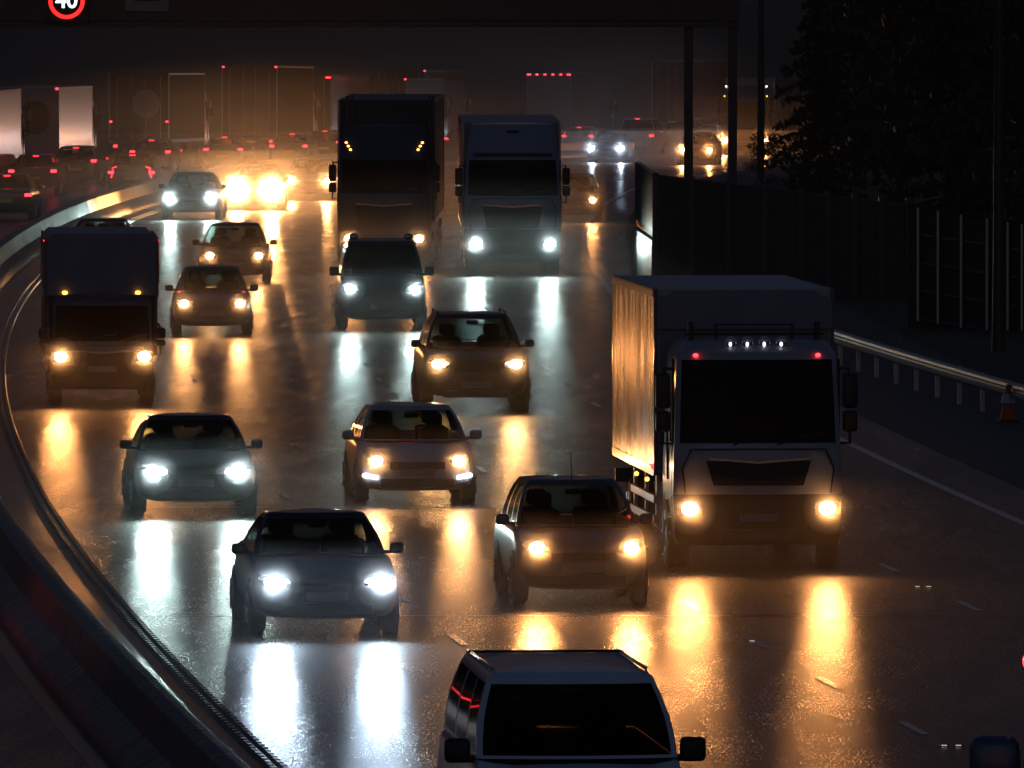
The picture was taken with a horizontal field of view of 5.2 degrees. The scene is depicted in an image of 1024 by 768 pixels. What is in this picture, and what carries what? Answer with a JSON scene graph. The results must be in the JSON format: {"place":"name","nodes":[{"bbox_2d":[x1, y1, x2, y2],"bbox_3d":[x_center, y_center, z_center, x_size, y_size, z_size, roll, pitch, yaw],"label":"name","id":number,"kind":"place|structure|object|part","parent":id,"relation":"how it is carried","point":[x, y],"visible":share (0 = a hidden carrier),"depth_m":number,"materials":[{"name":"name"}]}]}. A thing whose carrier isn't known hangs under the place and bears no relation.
{"place":"outdoors","nodes":[
{"label":"outdoors","id":0,"kind":"place"},
{"bbox_2d":[0,0,1023,764],"bbox_3d":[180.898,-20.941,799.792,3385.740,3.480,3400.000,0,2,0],"label":"ground","id":1,"kind":"structure","parent":0,"point":[496,66],"depth_m":1162.64,"materials":[{"name":"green plant"}]},
{"bbox_2d":[0,157,578,767],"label":"drain kerb","id":2,"kind":"structure","parent":1,"relation":"on","point":[228,721],"depth_m":149.73,"materials":[{"name":"grey concrete"}]},
{"bbox_2d":[0,0,738,183],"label":"sign gantry","id":3,"kind":"object","parent":1,"relation":"on","point":[688,15],"visible":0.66,"depth_m":401.06,"materials":[{"name":"metal"}]},
{"bbox_2d":[44,0,88,22],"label":"speed signal","id":4,"kind":"object","parent":3,"relation":"attached to","point":[66,11],"visible":1,"depth_m":400.81,"materials":[{"name":"black plastic"}]},
{"bbox_2d":[125,0,168,11],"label":"lane signal","id":5,"kind":"object","parent":3,"relation":"attached to","point":[146,5],"visible":1,"depth_m":400.81,"materials":[{"name":"grey"}]},
{"bbox_2d":[0,119,1014,767],"bbox_3d":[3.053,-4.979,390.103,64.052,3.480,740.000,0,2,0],"label":"opposite carriageway","id":6,"kind":"structure","parent":1,"relation":"on","point":[32,735],"depth_m":124.46,"materials":[{"name":"black asphalt"}]},
{"bbox_2d":[0,88,30,172],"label":"lorry driving away","id":7,"kind":"object","parent":6,"relation":"on","point":[12,145],"visible":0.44,"depth_m":395.76,"materials":[{"name":"white paint"}]},
{"bbox_2d":[21,114,22,137],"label":"side window","id":8,"kind":"structure","parent":7,"relation":"in","point":[21,114],"depth_m":401.15,"materials":[{"name":"black glass"}]},
{"bbox_2d":[0,173,43,219],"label":"car driving away","id":9,"kind":"object","parent":6,"relation":"on","point":[19,192],"visible":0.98,"depth_m":350.53,"materials":[{"name":"black paint"}]},
{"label":"rear window","id":10,"kind":"part","parent":9,"relation":"part of","materials":[{"name":"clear glass"}]},
{"bbox_2d":[8,154,69,195],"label":"car driving away","id":11,"kind":"object","parent":6,"relation":"on","point":[47,171],"visible":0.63,"depth_m":395.90,"materials":[{"name":"blue paint"}]},
{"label":"rear window","id":12,"kind":"part","parent":11,"relation":"part of","materials":[{"name":"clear glass"}]},
{"bbox_2d":[0,86,101,180],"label":"lorry driving away","id":13,"kind":"object","parent":6,"relation":"on","point":[61,116],"visible":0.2,"depth_m":422.07,"materials":[{"name":"white paint"}]},
{"bbox_2d":[93,107,94,128],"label":"side window","id":14,"kind":"structure","parent":13,"relation":"in","point":[93,107],"depth_m":437.15,"materials":[{"name":"black glass"}]},
{"bbox_2d":[56,145,108,185],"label":"car driving away","id":15,"kind":"object","parent":6,"relation":"on","point":[86,162],"visible":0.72,"depth_m":420.35,"materials":[{"name":"grey paint"}]},
{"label":"rear window","id":16,"kind":"part","parent":15,"relation":"part of","materials":[{"name":"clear glass"}]},
{"bbox_2d":[106,153,166,190],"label":"car driving away","id":17,"kind":"object","parent":6,"relation":"on","point":[125,169],"visible":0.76,"depth_m":396.31,"materials":[{"name":"black paint"}]},
{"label":"rear window","id":18,"kind":"part","parent":17,"relation":"part of","materials":[{"name":"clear glass"}]},
{"bbox_2d":[130,138,182,174],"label":"car driving away","id":19,"kind":"object","parent":6,"relation":"on","point":[163,150],"visible":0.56,"depth_m":452.45,"materials":[{"name":"grey paint"}]},
{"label":"rear window","id":20,"kind":"part","parent":19,"relation":"part of","materials":[{"name":"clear glass"}]},
{"bbox_2d":[109,73,213,166],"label":"lorry driving away","id":21,"kind":"object","parent":6,"relation":"on","point":[174,107],"visible":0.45,"depth_m":480.01,"materials":[{"name":"white paint"}]},
{"bbox_2d":[205,102,207,120],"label":"side window","id":22,"kind":"structure","parent":21,"relation":"in","point":[205,102],"depth_m":495.00,"materials":[{"name":"black glass"}]},
{"bbox_2d":[202,135,254,168],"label":"car driving away","id":23,"kind":"object","parent":6,"relation":"on","point":[222,150],"visible":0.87,"depth_m":470.26,"materials":[{"name":"black paint"}]},
{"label":"rear window","id":24,"kind":"part","parent":23,"relation":"part of","materials":[{"name":"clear glass"}]},
{"bbox_2d":[222,66,321,160],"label":"lorry driving away","id":25,"kind":"object","parent":6,"relation":"on","point":[268,105],"visible":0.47,"depth_m":520.00,"materials":[{"name":"white paint"}]},
{"bbox_2d":[314,101,316,118],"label":"side window","id":26,"kind":"structure","parent":25,"relation":"in","point":[314,101],"depth_m":534.96,"materials":[{"name":"black glass"}]},
{"bbox_2d":[269,132,319,159],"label":"car driving away","id":27,"kind":"object","parent":6,"relation":"on","point":[289,144],"visible":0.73,"depth_m":500.19,"materials":[{"name":"grey paint"}]},
{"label":"rear window","id":28,"kind":"part","parent":27,"relation":"part of","materials":[{"name":"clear glass"}]},
{"bbox_2d":[310,130,336,153],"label":"car driving away","id":29,"kind":"object","parent":6,"relation":"on","point":[327,139],"visible":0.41,"depth_m":530.26,"materials":[{"name":"black paint"}]},
{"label":"rear window","id":30,"kind":"part","parent":29,"relation":"part of","materials":[{"name":"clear glass"}]},
{"bbox_2d":[313,75,369,129],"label":"lorry driving away","id":31,"kind":"object","parent":6,"relation":"on","point":[330,90],"visible":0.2,"depth_m":560.11,"materials":[{"name":"white paint"}]},
{"bbox_2d":[369,78,451,137],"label":"lorry driving away","id":32,"kind":"object","parent":6,"relation":"on","point":[402,86],"visible":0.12,"depth_m":576.50,"materials":[{"name":"white paint"}]},
{"bbox_2d":[444,101,446,116],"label":"side window","id":33,"kind":"structure","parent":32,"relation":"in","point":[444,101],"depth_m":589.83,"materials":[{"name":"black glass"}]},
{"bbox_2d":[378,70,472,131],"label":"lorry driving away","id":34,"kind":"object","parent":6,"relation":"on","point":[453,85],"visible":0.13,"depth_m":613.37,"materials":[{"name":"white paint"}]},
{"bbox_2d":[444,128,457,145],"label":"car driving away","id":35,"kind":"object","parent":6,"relation":"on","point":[451,139],"visible":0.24,"depth_m":560.26,"materials":[{"name":"black paint"}]},
{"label":"rear window","id":36,"kind":"part","parent":35,"relation":"part of","materials":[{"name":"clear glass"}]},
{"bbox_2d":[527,72,616,141],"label":"lorry driving away","id":37,"kind":"object","parent":6,"relation":"on","point":[568,99],"visible":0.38,"depth_m":648.56,"materials":[{"name":"white paint"}]},
{"bbox_2d":[562,126,597,141],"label":"car driving away","id":38,"kind":"object","parent":6,"relation":"on","point":[578,133],"visible":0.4,"depth_m":600.31,"materials":[{"name":"black paint"}]},
{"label":"rear window","id":39,"kind":"part","parent":38,"relation":"part of","materials":[{"name":"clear glass"}]},
{"bbox_2d":[661,122,673,138],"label":"car driving away","id":40,"kind":"object","parent":6,"relation":"on","point":[668,134],"visible":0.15,"depth_m":656.75,"materials":[{"name":"grey paint"}]},
{"bbox_2d":[651,59,727,129],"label":"lorry driving away","id":41,"kind":"object","parent":6,"relation":"on","point":[710,76],"visible":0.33,"depth_m":690.10,"materials":[{"name":"white paint"}]},
{"bbox_2d":[693,125,721,137],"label":"hatchback car","id":42,"kind":"object","parent":6,"relation":"on","point":[716,129],"visible":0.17,"depth_m":631.39,"materials":[{"name":"grey paint"}]},
{"bbox_2d":[0,122,1015,767],"bbox_3d":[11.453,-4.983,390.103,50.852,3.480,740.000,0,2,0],"label":"concrete margin","id":43,"kind":"object","parent":1,"relation":"on","point":[20,502],"visible":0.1,"depth_m":144.04,"materials":[{"name":"grey concrete"}]},
{"bbox_2d":[0,137,805,767],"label":"concrete barrier","id":44,"kind":"object","parent":43,"relation":"on","point":[118,701],"visible":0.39,"depth_m":129.87,"materials":[{"name":"grey concrete"}]},
{"bbox_2d":[6,136,1023,767],"bbox_3d":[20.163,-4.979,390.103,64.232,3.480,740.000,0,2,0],"label":"carriageway","id":45,"kind":"structure","parent":1,"relation":"on","point":[292,384],"depth_m":157.47,"materials":[{"name":"grey asphalt"}]},
{"bbox_2d":[39,227,165,403],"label":"luton van","id":46,"kind":"object","parent":45,"relation":"on","point":[99,329],"visible":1,"depth_m":207.99,"materials":[{"name":"grey metal"}]},
{"bbox_2d":[76,217,131,226],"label":"hatchback car","id":47,"kind":"object","parent":45,"relation":"on","point":[104,222],"visible":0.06,"depth_m":287.72,"materials":[{"name":"black paint"}]},
{"bbox_2d":[119,413,262,514],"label":"saloon car","id":48,"kind":"object","parent":45,"relation":"on","point":[189,457],"visible":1,"depth_m":168.41,"materials":[{"name":"black paint"}]},
{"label":"side window","id":49,"kind":"part","parent":48,"relation":"part of","materials":[{"name":"black glass"}]},
{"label":"side window","id":50,"kind":"part","parent":48,"relation":"part of","materials":[{"name":"black glass"}]},
{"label":"side window","id":51,"kind":"part","parent":48,"relation":"part of","materials":[{"name":"black glass"}]},
{"bbox_2d":[159,171,227,218],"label":"saloon car","id":52,"kind":"object","parent":45,"relation":"on","point":[194,192],"visible":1,"depth_m":352.70,"materials":[{"name":"black paint"}]},
{"bbox_2d":[165,265,257,334],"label":"car","id":53,"kind":"object","parent":45,"relation":"on","point":[211,295],"visible":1,"depth_m":244.70,"materials":[{"name":"grey paint"}]},
{"bbox_2d":[192,222,276,282],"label":"hatchback car","id":54,"kind":"object","parent":45,"relation":"on","point":[244,247],"visible":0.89,"depth_m":281.83,"materials":[{"name":"grey metal"}]},
{"bbox_2d":[225,164,288,209],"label":"hatchback car","id":55,"kind":"object","parent":45,"relation":"on","point":[258,183],"visible":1,"depth_m":367.67,"materials":[{"name":"grey paint"}]},
{"bbox_2d":[281,156,336,199],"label":"hatchback car","id":56,"kind":"object","parent":45,"relation":"on","point":[307,174],"visible":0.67,"depth_m":385.62,"materials":[{"name":"silver metal"}]},
{"bbox_2d":[229,509,403,633],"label":"saloon car","id":57,"kind":"object","parent":45,"relation":"on","point":[314,563],"visible":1,"depth_m":139.48,"materials":[{"name":"black paint"}]},
{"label":"side window","id":58,"kind":"part","parent":57,"relation":"part of","materials":[{"name":"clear glass"}]},
{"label":"side window","id":59,"kind":"part","parent":57,"relation":"part of","materials":[{"name":"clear glass"}]},
{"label":"side window","id":60,"kind":"part","parent":57,"relation":"part of","materials":[{"name":"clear glass"}]},
{"bbox_2d":[329,233,433,328],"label":"delivery van","id":61,"kind":"object","parent":45,"relation":"on","point":[380,278],"visible":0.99,"depth_m":248.72,"materials":[{"name":"black paint"}]},
{"bbox_2d":[329,94,443,269],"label":"articulated lorry","id":62,"kind":"object","parent":45,"relation":"on","point":[390,165],"visible":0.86,"depth_m":292.26,"materials":[{"name":"blue paint"}]},
{"bbox_2d":[342,402,481,502],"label":"hatchback car","id":63,"kind":"object","parent":45,"relation":"on","point":[407,445],"visible":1,"depth_m":171.84,"materials":[{"name":"silver metal"}]},
{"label":"side window","id":64,"kind":"part","parent":63,"relation":"part of","materials":[{"name":"black glass"}]},
{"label":"side window","id":65,"kind":"part","parent":63,"relation":"part of","materials":[{"name":"black glass"}]},
{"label":"side window","id":66,"kind":"part","parent":63,"relation":"part of","materials":[{"name":"black glass"}]},
{"bbox_2d":[411,307,534,410],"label":"suv car","id":67,"kind":"object","parent":45,"relation":"on","point":[469,354],"visible":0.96,"depth_m":205.31,"materials":[{"name":"brown metal"}]},
{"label":"side window","id":68,"kind":"part","parent":67,"relation":"part of","materials":[{"name":"black glass"}]},
{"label":"side window","id":69,"kind":"part","parent":67,"relation":"part of","materials":[{"name":"black glass"}]},
{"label":"side window","id":70,"kind":"part","parent":67,"relation":"part of","materials":[{"name":"black glass"}]},
{"bbox_2d":[455,115,569,273],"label":"articulated lorry","id":71,"kind":"object","parent":45,"relation":"on","point":[508,181],"visible":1,"depth_m":288.67,"materials":[{"name":"grey paint"}]},
{"bbox_2d":[41,133,1023,733],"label":"lane markings","id":72,"kind":"object","parent":45,"relation":"on","point":[853,445],"visible":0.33,"depth_m":182.96,"materials":[{"name":"paint"}]},
{"bbox_2d":[437,648,705,767],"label":"estate car","id":73,"kind":"object","parent":45,"relation":"on","point":[593,708],"visible":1,"depth_m":101.61,"materials":[{"name":"paint"}]},
{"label":"side window","id":74,"kind":"part","parent":73,"relation":"part of","materials":[{"name":"black glass"}]},
{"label":"side window","id":75,"kind":"part","parent":73,"relation":"part of","materials":[{"name":"black glass"}]},
{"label":"side window","id":76,"kind":"part","parent":73,"relation":"part of","materials":[{"name":"black glass"}]},
{"bbox_2d":[493,452,652,603],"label":"hatchback car","id":77,"kind":"object","parent":45,"relation":"on","point":[571,531],"visible":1,"depth_m":145.81,"materials":[{"name":"grey paint"}]},
{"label":"side window","id":78,"kind":"part","parent":77,"relation":"part of","materials":[{"name":"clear glass"}]},
{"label":"side window","id":79,"kind":"part","parent":77,"relation":"part of","materials":[{"name":"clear glass"}]},
{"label":"side window","id":80,"kind":"part","parent":77,"relation":"part of","materials":[{"name":"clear glass"}]},
{"bbox_2d":[143,615,1023,615],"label":"surface joints","id":81,"kind":"object","parent":45,"relation":"on","point":[646,615],"visible":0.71,"depth_m":143.19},
{"bbox_2d":[561,173,606,221],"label":"hatchback car","id":82,"kind":"object","parent":45,"relation":"on","point":[584,197],"visible":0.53,"depth_m":348.54,"materials":[{"name":"grey paint"}]},
{"bbox_2d":[586,131,634,162],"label":"saloon car","id":83,"kind":"object","parent":45,"relation":"on","point":[611,144],"visible":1,"depth_m":518.70,"materials":[{"name":"grey paint"}]},
{"bbox_2d":[621,117,666,154],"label":"van driving away","id":84,"kind":"object","parent":45,"relation":"on","point":[645,133],"visible":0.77,"depth_m":590.14,"materials":[{"name":"white paint"}]},
{"bbox_2d":[622,120,652,130],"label":"rear window","id":85,"kind":"structure","parent":84,"relation":"in","point":[628,125],"depth_m":590.12,"materials":[{"name":"black glass"}]},
{"bbox_2d":[655,120,659,130],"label":"side window","id":86,"kind":"structure","parent":84,"relation":"in","point":[658,127],"depth_m":591.85,"materials":[{"name":"black glass"}]},
{"bbox_2d":[675,132,721,164],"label":"hatchback car","id":87,"kind":"object","parent":45,"relation":"on","point":[706,145],"visible":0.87,"depth_m":500.68,"materials":[{"name":"grey paint"}]},
{"bbox_2d":[612,275,857,565],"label":"box lorry","id":88,"kind":"object","parent":45,"relation":"on","point":[725,409],"visible":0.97,"depth_m":153.56,"materials":[{"name":"white metal"}]},
{"bbox_2d":[669,358,675,442],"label":"side window","id":89,"kind":"structure","parent":88,"relation":"in","point":[672,358],"depth_m":153.75,"materials":[{"name":"black glass"}]},
{"bbox_2d":[717,78,802,154],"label":"articulated lorry","id":90,"kind":"object","parent":45,"relation":"on","point":[747,98],"visible":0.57,"depth_m":585.32,"materials":[{"name":"grey paint"}]},
{"bbox_2d":[969,657,1023,767],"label":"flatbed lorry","id":91,"kind":"object","parent":45,"relation":"on","point":[994,751],"visible":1,"depth_m":72.95,"materials":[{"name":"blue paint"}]},
{"bbox_2d":[764,0,879,199],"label":"conifer tree","id":92,"kind":"object","parent":1,"relation":"on","point":[823,106],"visible":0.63,"depth_m":329.74,"materials":[{"name":"green plant"}]},
{"bbox_2d":[626,152,1023,488],"bbox_3d":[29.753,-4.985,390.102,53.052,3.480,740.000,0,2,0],"label":"verge","id":93,"kind":"structure","parent":1,"relation":"on","point":[967,431],"depth_m":207.72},
{"bbox_2d":[757,0,764,178],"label":"lamp column","id":94,"kind":"structure","parent":93,"relation":"on","point":[760,114],"depth_m":439.76,"materials":[{"name":"metal"}]},
{"bbox_2d":[742,132,783,188],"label":"broadleaf tree","id":95,"kind":"object","parent":93,"relation":"on","point":[768,145],"visible":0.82,"depth_m":384.88,"materials":[{"name":"green plant"}]},
{"bbox_2d":[631,162,911,297],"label":"noise barrier","id":96,"kind":"object","parent":93,"relation":"on","point":[854,246],"visible":0.83,"depth_m":273.55,"materials":[{"name":"metal"}]},
{"bbox_2d":[834,329,1023,411],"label":"guard rail","id":97,"kind":"object","parent":93,"relation":"on","point":[959,375],"visible":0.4,"depth_m":212.36,"materials":[{"name":"metal"}]},
{"bbox_2d":[997,384,1018,421],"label":"traffic cone","id":98,"kind":"object","parent":93,"relation":"on","point":[1008,411],"visible":1,"depth_m":200.57,"materials":[{"name":"orange plastic"}]},
{"bbox_2d":[772,0,944,182],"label":"conifer tree","id":99,"kind":"object","parent":1,"relation":"on","point":[788,71],"visible":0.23,"depth_m":429.48,"materials":[{"name":"green plant"}]},
{"bbox_2d":[799,0,1019,208],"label":"broadleaf tree","id":100,"kind":"object","parent":1,"relation":"on","point":[828,52],"visible":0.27,"depth_m":304.97,"materials":[{"name":"green plant"}]},
{"bbox_2d":[805,0,1015,203],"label":"broadleaf tree","id":101,"kind":"object","parent":1,"relation":"on","point":[855,5],"visible":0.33,"depth_m":321.33,"materials":[{"name":"green plant"}]},
{"bbox_2d":[844,0,1023,220],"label":"broadleaf tree","id":102,"kind":"object","parent":1,"relation":"on","point":[954,125],"visible":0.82,"depth_m":292.07,"materials":[{"name":"green plant"}]},
{"bbox_2d":[908,195,1023,330],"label":"post fence","id":103,"kind":"object","parent":1,"relation":"on","point":[950,268],"visible":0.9,"depth_m":249.51,"materials":[{"name":"metal"}]},
{"bbox_2d":[992,0,1004,350],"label":"lamp column","id":104,"kind":"structure","parent":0,"point":[998,320],"depth_m":235.93,"materials":[{"name":"metal"}]}
]}

